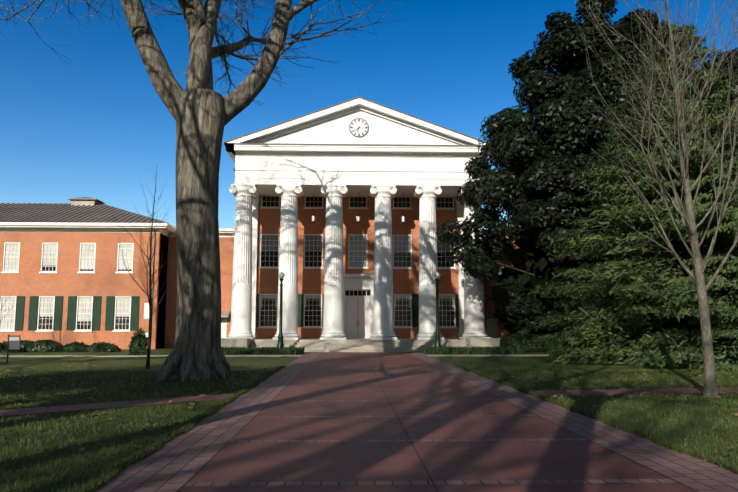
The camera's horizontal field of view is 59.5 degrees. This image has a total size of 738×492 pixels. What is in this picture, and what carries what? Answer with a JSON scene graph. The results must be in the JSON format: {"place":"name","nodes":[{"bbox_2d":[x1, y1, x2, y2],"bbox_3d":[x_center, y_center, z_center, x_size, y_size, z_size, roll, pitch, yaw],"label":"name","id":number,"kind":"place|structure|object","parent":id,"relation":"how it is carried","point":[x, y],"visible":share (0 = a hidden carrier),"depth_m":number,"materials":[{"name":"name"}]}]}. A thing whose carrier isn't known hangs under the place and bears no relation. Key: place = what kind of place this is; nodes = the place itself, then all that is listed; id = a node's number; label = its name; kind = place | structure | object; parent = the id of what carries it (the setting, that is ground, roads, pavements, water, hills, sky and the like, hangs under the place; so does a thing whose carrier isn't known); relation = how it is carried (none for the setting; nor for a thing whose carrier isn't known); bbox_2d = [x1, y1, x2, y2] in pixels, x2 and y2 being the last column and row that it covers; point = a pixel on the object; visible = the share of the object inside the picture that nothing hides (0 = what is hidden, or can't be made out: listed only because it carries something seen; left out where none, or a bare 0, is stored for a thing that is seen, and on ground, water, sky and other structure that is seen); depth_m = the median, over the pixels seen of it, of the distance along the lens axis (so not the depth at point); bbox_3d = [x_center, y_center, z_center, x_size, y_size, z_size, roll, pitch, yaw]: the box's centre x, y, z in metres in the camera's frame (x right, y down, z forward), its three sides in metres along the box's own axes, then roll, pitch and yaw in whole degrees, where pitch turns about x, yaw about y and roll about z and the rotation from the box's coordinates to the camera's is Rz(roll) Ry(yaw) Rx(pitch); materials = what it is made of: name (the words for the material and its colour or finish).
{"place":"outdoors","nodes":[
{"label":"outdoors","id":0,"kind":"place"},
{"bbox_2d":[0,352,551,356],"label":"sidewalk","id":1,"kind":"structure","parent":0,"point":[239,355],"depth_m":38.11,"materials":[{"name":"beige concrete"}]},
{"bbox_2d":[277,272,284,347],"bbox_3d":[-5.810,4.366,42.650,0.600,5.315,0.600,0,-7,-2],"label":"lamp post","id":2,"kind":"object","parent":1,"relation":"on","point":[281,275],"visible":0.92,"depth_m":42.58,"materials":[{"name":"green"}]},
{"bbox_2d":[434,272,441,347],"bbox_3d":[4.555,4.406,42.970,0.600,5.315,0.600,0,-7,-2],"label":"lamp post","id":3,"kind":"object","parent":1,"relation":"on","point":[437,335],"visible":0.9,"depth_m":42.87,"materials":[{"name":"green"}]},
{"bbox_2d":[0,348,737,491],"bbox_3d":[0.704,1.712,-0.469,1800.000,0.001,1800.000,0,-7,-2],"label":"lawn","id":4,"kind":"structure","parent":0,"point":[42,364],"depth_m":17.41,"materials":[{"name":"green plant"}]},
{"bbox_2d":[0,266,26,322],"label":"small bare tree","id":5,"kind":"object","parent":4,"relation":"on","point":[13,303],"visible":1,"depth_m":43.54,"materials":[{"name":"brown plant"}]},
{"bbox_2d":[7,334,20,361],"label":"sign","id":6,"kind":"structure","parent":4,"relation":"on","point":[13,341],"depth_m":31.34,"materials":[{"name":"black metal"}]},
{"bbox_2d":[0,339,122,352],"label":"hedge","id":7,"kind":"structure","parent":4,"relation":"on","point":[43,345],"depth_m":43.43,"materials":[{"name":"green plant"}]},
{"bbox_2d":[0,197,233,348],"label":"brick building","id":8,"kind":"structure","parent":4,"relation":"on","point":[64,263],"depth_m":49.44,"materials":[{"name":"orange brick"}]},
{"bbox_2d":[128,328,147,354],"bbox_3d":[-13.809,5.894,38.909,1.290,1.947,1.254,6,-9,-41],"label":"shrub","id":9,"kind":"object","parent":4,"relation":"on","point":[138,344],"visible":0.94,"depth_m":38.58,"materials":[{"name":"green plant"}]},
{"bbox_2d":[112,167,176,368],"bbox_3d":[-9.198,0.799,27.170,2.336,8.604,2.778,-3,-8,24],"label":"tree sapling","id":10,"kind":"object","parent":4,"relation":"on","point":[150,298],"visible":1,"depth_m":26.95,"materials":[{"name":"brown plant"}]},
{"bbox_2d":[0,0,405,381],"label":"large bare tree","id":11,"kind":"object","parent":4,"relation":"on","point":[202,112],"visible":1,"depth_m":22.29,"materials":[{"name":"brown plant"}]},
{"bbox_2d":[221,346,305,354],"bbox_3d":[-7.828,6.595,40.890,7.655,0.460,3.816,0,-7,-2],"label":"hedge","id":12,"kind":"object","parent":4,"relation":"on","point":[254,350],"visible":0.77,"depth_m":39.52,"materials":[{"name":"green plant"}]},
{"bbox_2d":[221,96,500,351],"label":"columned building","id":13,"kind":"structure","parent":4,"relation":"on","point":[344,210],"depth_m":46.88,"materials":[{"name":"stone"}]},
{"bbox_2d":[421,346,525,354],"bbox_3d":[6.574,6.652,41.357,6.506,0.460,3.866,0,-7,-2],"label":"hedge","id":14,"kind":"object","parent":4,"relation":"on","point":[474,350],"visible":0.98,"depth_m":39.94,"materials":[{"name":"green plant"}]},
{"bbox_2d":[499,332,578,352],"bbox_3d":[0.443,6.796,44.956,28.048,1.690,2.754,-1,-7,5],"label":"clipped hedge","id":15,"kind":"object","parent":4,"relation":"on","point":[515,339],"visible":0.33,"depth_m":43.33,"materials":[{"name":"green plant"}]},
{"bbox_2d":[483,229,671,348],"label":"building","id":16,"kind":"structure","parent":4,"relation":"on","point":[493,329],"depth_m":52.32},
{"bbox_2d":[436,0,737,319],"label":"magnolia tree","id":17,"kind":"object","parent":4,"relation":"on","point":[535,187],"visible":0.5,"depth_m":41.16,"materials":[{"name":"green plant"}]},
{"bbox_2d":[517,20,737,370],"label":"evergreen tree","id":18,"kind":"object","parent":4,"relation":"on","point":[645,328],"visible":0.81,"depth_m":31.29,"materials":[{"name":"green plant"}]},
{"bbox_2d":[574,0,737,397],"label":"young tree","id":19,"kind":"object","parent":4,"relation":"on","point":[710,389],"visible":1,"depth_m":16.52,"materials":[{"name":"brown plant"}]},
{"bbox_2d":[698,47,737,190],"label":"tree","id":20,"kind":"object","parent":4,"relation":"on","point":[732,73],"visible":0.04,"depth_m":48.99,"materials":[{"name":"green plant"}]},
{"bbox_2d":[0,388,737,415],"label":"cross path","id":21,"kind":"structure","parent":0,"point":[225,396],"depth_m":15.62,"materials":[{"name":"brown brick"}]},
{"bbox_2d":[0,0,737,228],"label":"sky","id":22,"kind":"structure","parent":0,"point":[94,123],"materials":[{"name":"blue"}]},
{"bbox_2d":[95,352,737,491],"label":"walkway","id":23,"kind":"structure","parent":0,"point":[363,422],"depth_m":9.56,"materials":[{"name":"red brick"}]},
{"bbox_2d":[486,248,567,335],"bbox_3d":[10.942,3.730,45.336,5.754,7.756,5.636,0,-7,-2],"label":"tree","id":24,"kind":"object","parent":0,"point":[515,309],"visible":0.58,"depth_m":43.84,"materials":[{"name":"green plant"}]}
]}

